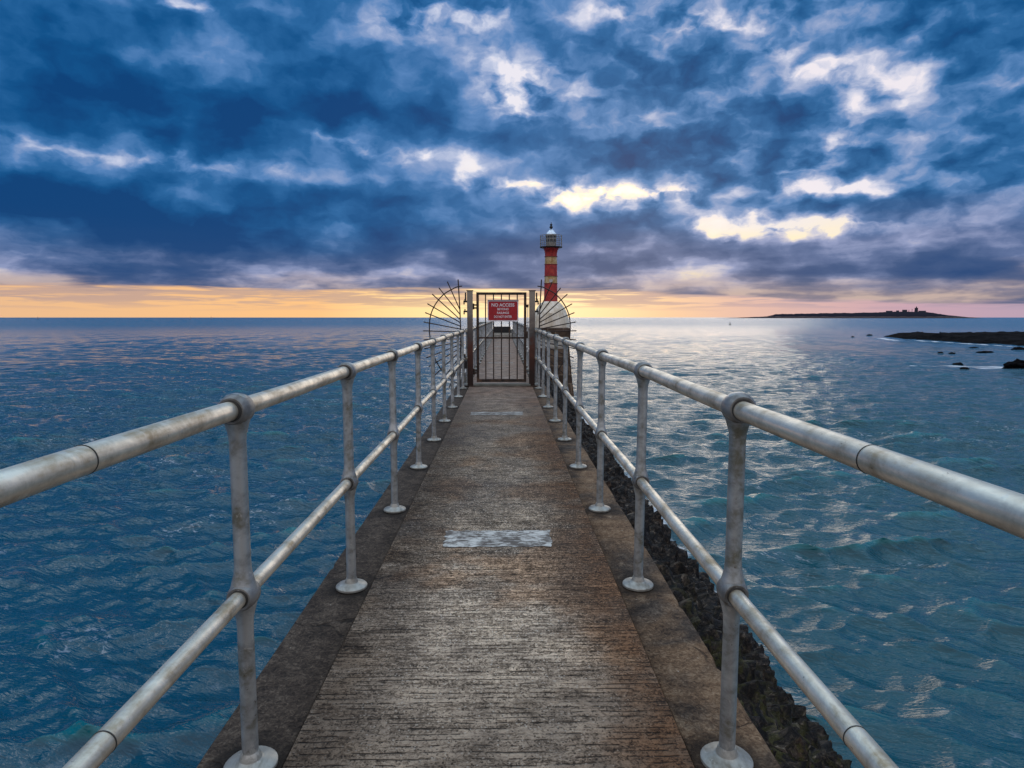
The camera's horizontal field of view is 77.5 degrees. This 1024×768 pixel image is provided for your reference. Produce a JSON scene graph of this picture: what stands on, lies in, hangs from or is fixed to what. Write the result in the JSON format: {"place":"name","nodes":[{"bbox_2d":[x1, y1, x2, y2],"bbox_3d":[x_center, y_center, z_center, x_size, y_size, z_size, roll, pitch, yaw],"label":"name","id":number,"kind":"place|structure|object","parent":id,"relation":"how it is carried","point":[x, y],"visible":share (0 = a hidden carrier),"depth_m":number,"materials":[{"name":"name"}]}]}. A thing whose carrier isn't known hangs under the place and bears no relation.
{"place":"outdoors","nodes":[
{"label":"outdoors","id":0,"kind":"place"},
{"bbox_2d":[494,326,510,332],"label":"wall","id":1,"kind":"structure","parent":0,"point":[497,329],"depth_m":46.14,"materials":[{"name":"stone"}]},
{"bbox_2d":[0,317,1023,767],"bbox_3d":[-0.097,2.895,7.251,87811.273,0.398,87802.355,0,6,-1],"label":"sea","id":2,"kind":"structure","parent":0,"point":[892,613],"depth_m":12.53,"materials":[{"name":"liquid"}]},
{"bbox_2d":[196,339,851,767],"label":"pier","id":3,"kind":"structure","parent":2,"relation":"in","point":[494,613],"depth_m":2.96,"materials":[{"name":"concrete"}]},
{"bbox_2d":[0,329,466,767],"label":"railing","id":4,"kind":"object","parent":3,"relation":"on","point":[233,413],"visible":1,"depth_m":1.91,"materials":[{"name":"grey metal"}]},
{"bbox_2d":[423,279,461,387],"bbox_3d":[-1.392,-0.983,12.843,0.796,2.222,0.040,0,6,-1],"label":"spiked fan","id":5,"kind":"object","parent":3,"relation":"attached to","point":[459,312],"visible":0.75,"depth_m":12.81},
{"bbox_2d":[461,290,473,385],"bbox_3d":[-0.890,-0.926,12.963,0.293,1.940,0.200,0,6,-1],"label":"gate post","id":6,"kind":"object","parent":3,"relation":"on","point":[468,364],"visible":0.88,"depth_m":12.91,"materials":[{"name":"metal"}]},
{"bbox_2d":[473,292,528,381],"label":"gate","id":7,"kind":"structure","parent":6,"relation":"attached to","point":[493,337],"depth_m":12.95,"materials":[{"name":"metal"}]},
{"bbox_2d":[487,300,518,320],"bbox_3d":[-0.180,-1.482,12.880,0.627,0.434,0.014,0,6,-1],"label":"warning sign","id":8,"kind":"object","parent":7,"relation":"attached to","point":[502,310],"visible":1,"depth_m":12.88,"materials":[{"name":"red metal"}]},
{"bbox_2d":[464,321,492,384],"bbox_3d":[-1.154,-2.188,28.765,0.160,1.178,31.500,0,6,-1],"label":"railing","id":9,"kind":"object","parent":3,"relation":"on","point":[489,328],"visible":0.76,"depth_m":21.03,"materials":[{"name":"grey metal"}]},
{"bbox_2d":[474,383,530,385],"bbox_3d":[-0.202,0.015,13.076,1.160,0.046,0.190,0,6,-1],"label":"threshold","id":10,"kind":"object","parent":3,"relation":"on","point":[501,384],"visible":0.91,"depth_m":12.98,"materials":[{"name":"grey stone"}]},
{"bbox_2d":[512,321,537,384],"bbox_3d":[0.282,-2.190,28.785,0.160,1.178,31.500,0,6,-1],"label":"railing","id":11,"kind":"object","parent":3,"relation":"on","point":[520,334],"visible":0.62,"depth_m":21.08,"materials":[{"name":"grey metal"}]},
{"bbox_2d":[529,290,538,385],"bbox_3d":[0.420,-0.928,12.981,0.242,1.940,0.200,0,6,-1],"label":"gate post","id":12,"kind":"object","parent":3,"relation":"on","point":[532,301],"visible":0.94,"depth_m":12.92,"materials":[{"name":"metal"}]},
{"bbox_2d":[537,279,576,387],"bbox_3d":[0.906,-0.987,12.875,0.796,2.222,0.040,0,6,-1],"label":"spiked fan","id":13,"kind":"object","parent":3,"relation":"attached to","point":[540,306],"visible":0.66,"depth_m":12.84},
{"bbox_2d":[535,329,1023,767],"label":"railing","id":14,"kind":"object","parent":3,"relation":"on","point":[998,507],"visible":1,"depth_m":1.91,"materials":[{"name":"grey metal"}]},
{"bbox_2d":[494,327,573,395],"bbox_3d":[1.498,-1.956,44.710,7.743,3.884,30.533,0,6,-1],"label":"pier head","id":15,"kind":"object","parent":2,"relation":"in","point":[561,357],"visible":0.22,"depth_m":29.75},
{"bbox_2d":[535,223,569,327],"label":"lighthouse","id":16,"kind":"object","parent":15,"relation":"on","point":[550,248],"visible":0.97,"depth_m":49.28,"materials":[{"name":"paint"}]},
{"bbox_2d":[741,312,974,317],"bbox_3d":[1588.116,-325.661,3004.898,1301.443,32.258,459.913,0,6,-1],"label":"island","id":17,"kind":"structure","parent":2,"relation":"in","point":[882,315],"depth_m":2826.77,"materials":[{"name":"black stone"}]},
{"bbox_2d":[884,331,1023,345],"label":"reef","id":18,"kind":"object","parent":2,"relation":"in","point":[1010,338],"visible":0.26,"depth_m":101.16},
{"bbox_2d":[977,351,992,352],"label":"rock","id":19,"kind":"object","parent":2,"relation":"in","point":[985,352],"visible":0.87,"depth_m":66.25,"materials":[{"name":"black stone"}]},
{"bbox_2d":[1001,359,1023,368],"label":"rock","id":20,"kind":"object","parent":2,"relation":"in","point":[1017,364],"visible":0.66,"depth_m":45.45,"materials":[{"name":"black stone"}]},
{"bbox_2d":[1011,347,1023,349],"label":"rock","id":21,"kind":"object","parent":2,"relation":"in","point":[1018,348],"visible":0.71,"depth_m":72.11,"materials":[{"name":"black stone"}]},
{"bbox_2d":[0,0,1023,316],"label":"sky","id":22,"kind":"structure","parent":0,"point":[159,158],"materials":[{"name":"blue"}]}
]}

